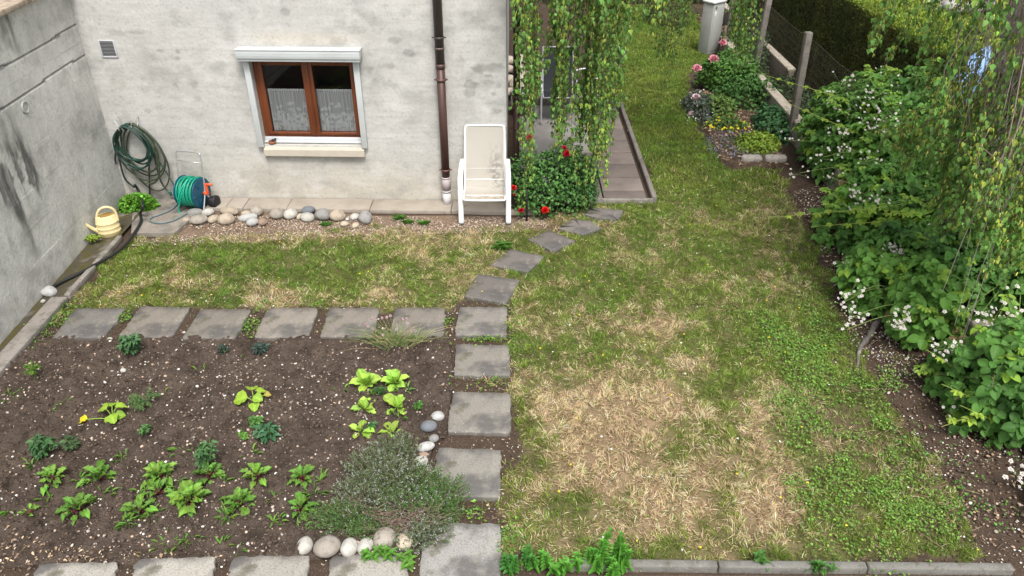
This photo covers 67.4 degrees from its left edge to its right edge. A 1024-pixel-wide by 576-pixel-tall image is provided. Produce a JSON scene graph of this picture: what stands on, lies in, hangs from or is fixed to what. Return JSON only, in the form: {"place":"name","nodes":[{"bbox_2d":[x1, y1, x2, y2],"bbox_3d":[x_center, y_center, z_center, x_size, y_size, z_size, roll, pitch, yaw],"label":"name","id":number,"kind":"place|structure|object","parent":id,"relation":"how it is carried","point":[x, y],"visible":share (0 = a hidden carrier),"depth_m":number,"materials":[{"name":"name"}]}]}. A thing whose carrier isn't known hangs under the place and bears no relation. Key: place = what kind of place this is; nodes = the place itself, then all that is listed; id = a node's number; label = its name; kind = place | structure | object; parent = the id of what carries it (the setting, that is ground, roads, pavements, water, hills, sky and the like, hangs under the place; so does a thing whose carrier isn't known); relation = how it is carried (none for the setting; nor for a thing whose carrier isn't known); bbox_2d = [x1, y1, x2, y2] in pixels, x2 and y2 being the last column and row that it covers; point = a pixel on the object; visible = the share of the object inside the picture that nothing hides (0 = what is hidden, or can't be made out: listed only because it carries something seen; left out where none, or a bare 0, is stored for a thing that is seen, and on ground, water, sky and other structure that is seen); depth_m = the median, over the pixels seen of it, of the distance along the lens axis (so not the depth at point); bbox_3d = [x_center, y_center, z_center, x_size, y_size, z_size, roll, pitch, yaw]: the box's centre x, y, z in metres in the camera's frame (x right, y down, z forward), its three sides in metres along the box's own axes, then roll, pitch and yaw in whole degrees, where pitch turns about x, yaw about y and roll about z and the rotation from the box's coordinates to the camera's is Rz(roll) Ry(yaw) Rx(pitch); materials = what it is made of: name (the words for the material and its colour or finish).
{"place":"outdoors","nodes":[
{"label":"outdoors","id":0,"kind":"place"},
{"bbox_2d":[0,0,1023,575],"bbox_3d":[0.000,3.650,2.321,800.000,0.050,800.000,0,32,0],"label":"ground","id":1,"kind":"structure","parent":0,"point":[598,510],"depth_m":6.69,"materials":[{"name":"plant"}]},
{"bbox_2d":[0,235,122,377],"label":"drain kerb","id":2,"kind":"structure","parent":1,"relation":"on","point":[24,338],"depth_m":7.45,"materials":[{"name":"concrete"}]},
{"bbox_2d":[0,0,125,343],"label":"retaining wall","id":3,"kind":"structure","parent":1,"relation":"on","point":[61,182],"depth_m":7.97,"materials":[{"name":"concrete"}]},
{"bbox_2d":[0,210,138,351],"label":"drainage strip","id":4,"kind":"object","parent":1,"relation":"on","point":[89,254],"visible":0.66,"depth_m":8.38,"materials":[{"name":"concrete"}]},
{"bbox_2d":[52,183,143,286],"bbox_3d":[-4.575,-0.654,8.808,0.429,0.224,2.148,0,32,0],"label":"black hose","id":5,"kind":"object","parent":4,"relation":"on","point":[113,253],"visible":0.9,"depth_m":8.55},
{"bbox_2d":[86,206,121,237],"bbox_3d":[-4.766,-0.767,8.862,0.424,0.360,0.203,-10,34,-15],"label":"watering can","id":6,"kind":"object","parent":4,"relation":"on","point":[107,224],"visible":0.96,"depth_m":8.85,"materials":[{"name":"yellow plastic"}]},
{"bbox_2d":[117,192,160,213],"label":"green clump","id":7,"kind":"object","parent":4,"relation":"on","point":[130,203],"visible":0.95,"depth_m":9.43,"materials":[{"name":"green plant"}]},
{"bbox_2d":[33,562,118,575],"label":"stepping slab","id":8,"kind":"structure","parent":1,"relation":"on","point":[82,569],"depth_m":5.06,"materials":[{"name":"stone"}]},
{"bbox_2d":[53,308,124,340],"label":"stepping slab","id":9,"kind":"structure","parent":1,"relation":"on","point":[90,324],"depth_m":7.43,"materials":[{"name":"concrete"}]},
{"bbox_2d":[119,306,190,338],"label":"stepping slab","id":10,"kind":"structure","parent":1,"relation":"on","point":[151,322],"depth_m":7.46,"materials":[{"name":"concrete"}]},
{"bbox_2d":[131,199,202,236],"bbox_3d":[-4.293,-0.851,9.362,0.999,0.070,0.893,0,32,0],"label":"hose corner pad","id":11,"kind":"object","parent":1,"relation":"on","point":[147,228],"visible":0.43,"depth_m":9.23,"materials":[{"name":"concrete"}]},
{"bbox_2d":[173,150,220,212],"bbox_3d":[-3.880,-1.282,9.352,0.494,0.735,0.405,7,33,11],"label":"hose reel","id":12,"kind":"object","parent":11,"relation":"on","point":[191,191],"visible":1,"depth_m":9.32,"materials":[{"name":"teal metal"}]},
{"bbox_2d":[133,556,216,575],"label":"stepping slab","id":13,"kind":"structure","parent":1,"relation":"on","point":[194,566],"depth_m":5.08,"materials":[{"name":"stone"}]},
{"bbox_2d":[182,309,250,340],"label":"stepping slab","id":14,"kind":"structure","parent":1,"relation":"on","point":[216,324],"depth_m":7.43,"materials":[{"name":"concrete"}]},
{"bbox_2d":[0,333,453,566],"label":"garden bed soil","id":15,"kind":"structure","parent":1,"relation":"on","point":[10,485],"depth_m":6.19,"materials":[{"name":"soil"}]},
{"bbox_2d":[25,434,59,458],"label":"potato plant","id":16,"kind":"object","parent":15,"relation":"on","point":[39,447],"visible":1,"depth_m":5.93,"materials":[{"name":"green plant"}]},
{"bbox_2d":[35,464,66,495],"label":"beet plant","id":17,"kind":"object","parent":15,"relation":"on","point":[48,471],"visible":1,"depth_m":5.68,"materials":[{"name":"green plant"}]},
{"bbox_2d":[55,492,96,525],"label":"beet plant","id":18,"kind":"object","parent":15,"relation":"on","point":[75,503],"visible":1,"depth_m":5.43,"materials":[{"name":"green plant"}]},
{"bbox_2d":[76,459,116,487],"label":"beet plant","id":19,"kind":"object","parent":15,"relation":"on","point":[100,465],"visible":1,"depth_m":5.72,"materials":[{"name":"green plant"}]},
{"bbox_2d":[79,401,127,423],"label":"squash plant","id":20,"kind":"object","parent":15,"relation":"on","point":[112,418],"visible":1,"depth_m":6.30,"materials":[{"name":"green plant"}]},
{"bbox_2d":[115,333,142,354],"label":"potato plant","id":21,"kind":"object","parent":15,"relation":"on","point":[130,343],"visible":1,"depth_m":6.95,"materials":[{"name":"green plant"}]},
{"bbox_2d":[119,493,158,520],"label":"beet plant","id":22,"kind":"object","parent":15,"relation":"on","point":[139,500],"visible":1,"depth_m":5.46,"materials":[{"name":"green plant"}]},
{"bbox_2d":[140,461,177,489],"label":"beet plant","id":23,"kind":"object","parent":15,"relation":"on","point":[153,469],"visible":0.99,"depth_m":5.72,"materials":[{"name":"green plant"}]},
{"bbox_2d":[165,479,211,516],"bbox_3d":[-2.351,1.514,5.538,0.302,0.162,0.303,10,34,16],"label":"beet plant","id":24,"kind":"object","parent":15,"relation":"on","point":[188,488],"visible":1,"depth_m":5.53,"materials":[{"name":"green plant"}]},
{"bbox_2d":[193,439,218,468],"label":"potato plant","id":25,"kind":"object","parent":15,"relation":"on","point":[201,454],"visible":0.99,"depth_m":5.74,"materials":[{"name":"green plant"}]},
{"bbox_2d":[0,363,414,554],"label":"bed weeds","id":26,"kind":"object","parent":15,"relation":"on","point":[173,449],"visible":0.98,"depth_m":5.57,"materials":[{"name":"green plant"}]},
{"bbox_2d":[191,460,226,485],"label":"beet plant","id":27,"kind":"object","parent":15,"relation":"on","point":[217,466],"visible":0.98,"depth_m":5.75,"materials":[{"name":"green plant"}]},
{"bbox_2d":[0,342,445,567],"bbox_3d":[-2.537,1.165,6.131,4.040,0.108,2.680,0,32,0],"label":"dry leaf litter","id":28,"kind":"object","parent":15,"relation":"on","point":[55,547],"visible":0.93,"depth_m":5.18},
{"bbox_2d":[0,335,453,564],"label":"soil pebbles","id":29,"kind":"object","parent":15,"relation":"on","point":[141,446],"visible":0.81,"depth_m":6.25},
{"bbox_2d":[218,487,256,516],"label":"beet plant","id":30,"kind":"object","parent":15,"relation":"on","point":[239,493],"visible":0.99,"depth_m":5.53,"materials":[{"name":"green plant"}]},
{"bbox_2d":[233,385,270,411],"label":"squash plant","id":31,"kind":"object","parent":15,"relation":"on","point":[241,396],"visible":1,"depth_m":6.44,"materials":[{"name":"green plant"}]},
{"bbox_2d":[239,462,271,489],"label":"beet plant","id":32,"kind":"object","parent":15,"relation":"on","point":[255,468],"visible":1,"depth_m":5.71,"materials":[{"name":"green plant"}]},
{"bbox_2d":[251,421,280,443],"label":"seedling","id":33,"kind":"object","parent":15,"relation":"on","point":[262,433],"visible":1,"depth_m":6.07,"materials":[{"name":"green plant"}]},
{"bbox_2d":[287,464,314,489],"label":"beet plant","id":34,"kind":"object","parent":15,"relation":"on","point":[299,469],"visible":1,"depth_m":5.72,"materials":[{"name":"green plant"}]},
{"bbox_2d":[288,491,319,521],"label":"beet plant","id":35,"kind":"object","parent":15,"relation":"on","point":[299,500],"visible":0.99,"depth_m":5.46,"materials":[{"name":"green plant"}]},
{"bbox_2d":[313,535,340,557],"bbox_3d":[-1.250,1.744,5.180,0.185,0.117,0.167,0,32,0],"label":"border stone","id":36,"kind":"object","parent":15,"relation":"on","point":[327,546],"visible":1,"depth_m":5.13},
{"bbox_2d":[349,369,381,391],"bbox_3d":[-1.284,0.800,6.646,0.243,0.120,0.235,27,41,36],"label":"lettuce","id":37,"kind":"object","parent":15,"relation":"on","point":[363,378],"visible":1,"depth_m":6.65,"materials":[{"name":"green plant"}]},
{"bbox_2d":[298,427,470,554],"bbox_3d":[-0.811,1.442,5.516,1.112,0.267,1.094,15,35,22],"label":"thyme bush","id":38,"kind":"object","parent":15,"relation":"on","point":[384,472],"visible":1,"depth_m":5.49,"materials":[{"name":"green plant"}]},
{"bbox_2d":[343,315,468,350],"bbox_3d":[-0.990,0.409,7.079,1.249,0.331,0.474,0,32,0],"label":"chive clump","id":39,"kind":"object","parent":15,"relation":"on","point":[388,338],"visible":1,"depth_m":7.11,"materials":[{"name":"green plant"}]},
{"bbox_2d":[0,291,531,575],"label":"grass tufts","id":40,"kind":"object","parent":1,"relation":"on","point":[224,564],"visible":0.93,"depth_m":7.31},
{"bbox_2d":[228,555,309,575],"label":"stepping slab","id":41,"kind":"structure","parent":1,"relation":"on","point":[262,565],"depth_m":5.08,"materials":[{"name":"stone"}]},
{"bbox_2d":[23,293,527,572],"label":"slab gap weeds","id":42,"kind":"object","parent":1,"relation":"on","point":[506,527],"visible":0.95,"depth_m":7.26,"materials":[{"name":"green plant"}]},
{"bbox_2d":[254,308,317,340],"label":"stepping slab","id":43,"kind":"structure","parent":1,"relation":"on","point":[278,323],"depth_m":7.43,"materials":[{"name":"concrete"}]},
{"bbox_2d":[69,0,520,204],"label":"house","id":44,"kind":"structure","parent":1,"relation":"on","point":[426,81],"depth_m":8.99,"materials":[{"name":"paint"}]},
{"bbox_2d":[114,116,137,130],"bbox_3d":[-4.591,-1.961,9.172,0.284,0.134,0.194,0,32,0],"label":"hose hanger","id":45,"kind":"object","parent":44,"relation":"attached to","point":[122,123],"visible":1,"depth_m":9.14,"materials":[{"name":"metal"}]},
{"bbox_2d":[112,123,173,195],"bbox_3d":[-4.592,-1.526,9.433,0.826,1.051,0.160,3,33,5],"label":"garden hose","id":46,"kind":"object","parent":45,"relation":"hanging from","point":[144,140],"visible":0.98,"depth_m":9.36,"materials":[{"name":"rubber"}]},
{"bbox_2d":[268,89,309,130],"bbox_3d":[-2.669,-2.138,9.267,0.472,0.540,0.020,1,32,1],"label":"lace curtain","id":47,"kind":"object","parent":44,"relation":"hanging from","point":[289,111],"visible":1,"depth_m":9.26,"materials":[{"name":"fabric"}]},
{"bbox_2d":[234,46,367,156],"bbox_3d":[-2.407,-2.187,9.067,1.417,1.313,0.311,1,32,1],"label":"window","id":48,"kind":"structure","parent":44,"relation":"in","point":[307,57],"depth_m":9.07,"materials":[{"name":"paint"}]},
{"bbox_2d":[316,89,355,130],"bbox_3d":[-2.104,-2.130,9.254,0.468,0.540,0.020,1,32,1],"label":"lace curtain","id":49,"kind":"object","parent":44,"relation":"hanging from","point":[336,111],"visible":1,"depth_m":9.25,"materials":[{"name":"fabric"}]},
{"bbox_2d":[74,296,523,533],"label":"slab gap grass","id":50,"kind":"structure","parent":1,"relation":"on","point":[506,389],"depth_m":6.90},
{"bbox_2d":[127,215,550,245],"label":"gravel chippings","id":51,"kind":"object","parent":1,"relation":"on","point":[286,227],"visible":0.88,"depth_m":9.14,"materials":[{"name":"gravel"}]},
{"bbox_2d":[320,307,379,339],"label":"stepping slab","id":52,"kind":"structure","parent":1,"relation":"on","point":[336,320],"depth_m":7.45,"materials":[{"name":"concrete"}]},
{"bbox_2d":[329,553,408,575],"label":"stepping slab","id":53,"kind":"structure","parent":1,"relation":"on","point":[353,565],"depth_m":5.07,"materials":[{"name":"stone"}]},
{"bbox_2d":[205,197,534,214],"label":"house paving","id":54,"kind":"structure","parent":1,"relation":"on","point":[380,206],"depth_m":9.56,"materials":[{"name":"concrete"}]},
{"bbox_2d":[360,543,397,563],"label":"mint plant","id":55,"kind":"object","parent":1,"relation":"on","point":[386,552],"visible":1,"depth_m":5.12,"materials":[{"name":"green plant"}]},
{"bbox_2d":[392,307,444,337],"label":"stepping slab","id":56,"kind":"structure","parent":1,"relation":"on","point":[431,318],"depth_m":7.48,"materials":[{"name":"concrete"}]},
{"bbox_2d":[76,208,815,563],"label":"lawn weeds","id":57,"kind":"object","parent":1,"relation":"on","point":[508,354],"visible":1,"depth_m":7.71,"materials":[{"name":"green plant"}]},
{"bbox_2d":[419,523,500,575],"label":"stepping slab","id":58,"kind":"structure","parent":1,"relation":"on","point":[470,549],"depth_m":5.17,"materials":[{"name":"concrete"}]},
{"bbox_2d":[435,448,501,500],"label":"stepping slab","id":59,"kind":"structure","parent":1,"relation":"on","point":[480,469],"depth_m":5.81,"materials":[{"name":"concrete"}]},
{"bbox_2d":[448,392,511,436],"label":"stepping slab","id":60,"kind":"structure","parent":1,"relation":"on","point":[487,414],"depth_m":6.33,"materials":[{"name":"concrete"}]},
{"bbox_2d":[455,306,507,338],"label":"stepping slab","id":61,"kind":"structure","parent":1,"relation":"on","point":[483,321],"depth_m":7.45,"materials":[{"name":"concrete"}]},
{"bbox_2d":[454,344,510,379],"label":"stepping slab","id":62,"kind":"structure","parent":1,"relation":"on","point":[477,362],"depth_m":6.93,"materials":[{"name":"concrete"}]},
{"bbox_2d":[457,124,510,224],"bbox_3d":[-0.325,-1.344,9.151,0.630,1.048,0.610,0,32,0],"label":"garden chair","id":63,"kind":"object","parent":1,"relation":"on","point":[484,164],"visible":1,"depth_m":9.19,"materials":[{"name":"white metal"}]},
{"bbox_2d":[464,274,519,305],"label":"stepping slab","id":64,"kind":"structure","parent":1,"relation":"on","point":[498,290],"depth_m":7.95,"materials":[{"name":"concrete"}]},
{"bbox_2d":[499,543,538,575],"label":"fern","id":65,"kind":"object","parent":1,"relation":"on","point":[510,564],"visible":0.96,"depth_m":5.03,"materials":[{"name":"green plant"}]},
{"bbox_2d":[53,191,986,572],"bbox_3d":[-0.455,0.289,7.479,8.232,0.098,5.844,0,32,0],"label":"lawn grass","id":66,"kind":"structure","parent":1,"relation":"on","point":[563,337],"depth_m":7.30,"materials":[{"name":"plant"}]},
{"bbox_2d":[490,249,543,273],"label":"stepping slab","id":67,"kind":"structure","parent":66,"relation":"on","point":[521,261],"depth_m":8.43,"materials":[{"name":"concrete"}]},
{"bbox_2d":[528,230,574,252],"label":"stepping slab","id":68,"kind":"structure","parent":66,"relation":"on","point":[550,241],"depth_m":8.82,"materials":[{"name":"concrete"}]},
{"bbox_2d":[527,548,568,575],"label":"fern","id":69,"kind":"object","parent":1,"relation":"on","point":[546,560],"visible":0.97,"depth_m":5.03,"materials":[{"name":"green plant"}]},
{"bbox_2d":[510,134,600,219],"bbox_3d":[0.502,-1.355,9.289,1.215,0.953,0.724,0,32,0],"label":"rose bush","id":70,"kind":"object","parent":1,"relation":"on","point":[561,180],"visible":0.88,"depth_m":9.21,"materials":[{"name":"green plant"}]},
{"bbox_2d":[519,105,591,188],"bbox_3d":[0.590,-2.115,11.359,1.120,0.070,3.300,0,32,0],"label":"patio concrete","id":71,"kind":"object","parent":1,"relation":"on","point":[543,138],"visible":0.06,"depth_m":11.65,"materials":[{"name":"concrete"}]},
{"bbox_2d":[558,219,600,236],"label":"stepping slab","id":72,"kind":"structure","parent":1,"relation":"on","point":[582,227],"depth_m":9.10,"materials":[{"name":"concrete"}]},
{"bbox_2d":[511,96,656,203],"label":"patio kerb","id":73,"kind":"structure","parent":1,"relation":"on","point":[645,175],"depth_m":10.41,"materials":[{"name":"concrete"}]},
{"bbox_2d":[559,546,621,575],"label":"fern","id":74,"kind":"object","parent":1,"relation":"on","point":[613,568],"visible":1,"depth_m":5.01,"materials":[{"name":"green plant"}]},
{"bbox_2d":[536,106,645,197],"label":"patio paving","id":75,"kind":"structure","parent":1,"relation":"on","point":[623,178],"depth_m":10.47,"materials":[{"name":"concrete"}]},
{"bbox_2d":[584,208,622,221],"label":"stepping slab","id":76,"kind":"structure","parent":1,"relation":"on","point":[599,214],"depth_m":9.39,"materials":[{"name":"stone"}]},
{"bbox_2d":[592,526,620,573],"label":"fern","id":77,"kind":"object","parent":1,"relation":"on","point":[603,546],"visible":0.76,"depth_m":4.99,"materials":[{"name":"green plant"}]},
{"bbox_2d":[604,530,633,574],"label":"fern","id":78,"kind":"object","parent":1,"relation":"on","point":[624,553],"visible":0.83,"depth_m":4.96,"materials":[{"name":"green plant"}]},
{"bbox_2d":[698,0,726,54],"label":"electric cabinet","id":79,"kind":"object","parent":1,"relation":"on","point":[711,25],"visible":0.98,"depth_m":15.10,"materials":[{"name":"metal"}]},
{"bbox_2d":[694,77,788,169],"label":"flower bed soil","id":80,"kind":"structure","parent":1,"relation":"on","point":[764,164],"depth_m":11.23,"materials":[{"name":"soil"}]},
{"bbox_2d":[681,89,720,123],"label":"grey leaved clump","id":81,"kind":"object","parent":80,"relation":"on","point":[688,104],"visible":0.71,"depth_m":12.27,"materials":[{"name":"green plant"}]},
{"bbox_2d":[700,92,737,121],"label":"green perennial","id":82,"kind":"object","parent":80,"relation":"on","point":[723,103],"visible":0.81,"depth_m":12.12,"materials":[{"name":"green plant"}]},
{"bbox_2d":[700,115,751,132],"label":"yellow flowers","id":83,"kind":"object","parent":80,"relation":"on","point":[730,120],"visible":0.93,"depth_m":11.77,"materials":[{"name":"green plant"}]},
{"bbox_2d":[687,39,782,116],"bbox_3d":[3.637,-3.531,12.936,1.652,0.878,2.331,0,32,0],"label":"pink rose bush","id":84,"kind":"object","parent":80,"relation":"on","point":[730,83],"visible":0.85,"depth_m":12.92,"materials":[{"name":"green plant"}]},
{"bbox_2d":[734,129,781,155],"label":"lime clump","id":85,"kind":"object","parent":80,"relation":"on","point":[748,140],"visible":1,"depth_m":11.00,"materials":[{"name":"green plant"}]},
{"bbox_2d":[750,102,790,144],"bbox_3d":[3.985,-2.579,11.767,0.659,0.439,1.347,0,32,0],"label":"fern clump","id":86,"kind":"object","parent":80,"relation":"on","point":[767,112],"visible":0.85,"depth_m":11.56,"materials":[{"name":"green plant"}]},
{"bbox_2d":[719,15,770,73],"bbox_3d":[4.587,-4.872,14.916,0.900,0.908,2.754,0,32,0],"label":"ivy mound","id":87,"kind":"object","parent":1,"relation":"on","point":[764,53],"visible":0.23,"depth_m":14.39,"materials":[{"name":"green plant"}]},
{"bbox_2d":[723,2,795,86],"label":"garden wall","id":88,"kind":"structure","parent":1,"relation":"on","point":[770,52],"depth_m":14.09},
{"bbox_2d":[508,0,1023,339],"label":"weeping birch","id":89,"kind":"object","parent":1,"relation":"on","point":[979,163],"visible":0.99,"depth_m":6.65,"materials":[{"name":"green plant"}]},
{"bbox_2d":[570,559,1014,574],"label":"front edging","id":90,"kind":"object","parent":1,"relation":"on","point":[783,567],"visible":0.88,"depth_m":5.05,"materials":[{"name":"concrete"}]},
{"bbox_2d":[726,0,863,140],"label":"wire fence","id":91,"kind":"object","parent":1,"relation":"on","point":[802,68],"visible":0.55,"depth_m":11.25,"materials":[{"name":"metal"}]},
{"bbox_2d":[770,73,831,118],"bbox_3d":[4.787,-3.020,12.474,0.995,0.400,3.666,0,32,0],"label":"ivy mound","id":92,"kind":"object","parent":1,"relation":"on","point":[786,84],"visible":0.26,"depth_m":12.80,"materials":[{"name":"green plant"}]},
{"bbox_2d":[726,0,994,99],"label":"hedge","id":93,"kind":"object","parent":1,"relation":"on","point":[839,29],"visible":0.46,"depth_m":12.22,"materials":[{"name":"green plant"}]},
{"bbox_2d":[766,57,973,189],"bbox_3d":[4.836,-2.085,9.737,2.776,1.835,3.139,27,41,36],"label":"bramble bush","id":94,"kind":"object","parent":1,"relation":"on","point":[879,98],"visible":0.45,"depth_m":9.56,"materials":[{"name":"green plant"}]},
{"bbox_2d":[719,36,1023,374],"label":"boundary wall","id":95,"kind":"structure","parent":1,"relation":"on","point":[777,97],"depth_m":11.71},
{"bbox_2d":[720,271,1023,575],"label":"clover patch","id":96,"kind":"object","parent":1,"relation":"on","point":[840,456],"visible":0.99,"depth_m":5.99,"materials":[{"name":"green plant"}]},
{"bbox_2d":[728,178,1023,575],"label":"mulch clods","id":97,"kind":"object","parent":1,"relation":"on","point":[958,469],"visible":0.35,"depth_m":6.39,"materials":[{"name":"soil"}]},
{"bbox_2d":[768,155,1010,258],"bbox_3d":[4.347,-0.785,8.513,2.467,0.896,2.198,18,37,26],"label":"bramble bush","id":98,"kind":"object","parent":1,"relation":"on","point":[855,209],"visible":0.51,"depth_m":8.52,"materials":[{"name":"green plant"}]},
{"bbox_2d":[800,186,1023,567],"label":"mulch pebbles","id":99,"kind":"object","parent":1,"relation":"on","point":[969,484],"visible":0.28,"depth_m":5.96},
{"bbox_2d":[838,316,1011,551],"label":"fallen twigs","id":100,"kind":"object","parent":1,"relation":"on","point":[928,467],"visible":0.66,"depth_m":5.75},
{"bbox_2d":[830,215,1023,358],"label":"bramble bush","id":101,"kind":"object","parent":1,"relation":"on","point":[894,277],"visible":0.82,"depth_m":7.05,"materials":[{"name":"green plant"}]},
{"bbox_2d":[854,373,1022,537],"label":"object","id":102,"kind":"object","parent":1,"relation":"on","point":[962,487],"visible":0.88,"depth_m":5.86,"materials":[{"name":"green plant"}]},
{"bbox_2d":[910,153,1023,333],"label":"bramble bush","id":103,"kind":"object","parent":1,"relation":"on","point":[971,233],"visible":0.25,"depth_m":6.93,"materials":[{"name":"green plant"}]},
{"bbox_2d":[913,293,1023,449],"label":"bramble bush","id":104,"kind":"object","parent":1,"relation":"on","point":[974,382],"visible":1,"depth_m":6.08,"materials":[{"name":"green plant"}]},
{"bbox_2d":[540,46,577,124],"bbox_3d":[0.720,-3.150,11.967,0.570,1.041,0.707,0,32,0],"label":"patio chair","id":105,"kind":"object","parent":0,"point":[546,85],"visible":0.51,"depth_m":12.07,"materials":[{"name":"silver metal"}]},
{"bbox_2d":[599,3,790,194],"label":"shaded lawn grass","id":106,"kind":"structure","parent":0,"point":[634,91],"depth_m":12.20,"materials":[{"name":"plant"}]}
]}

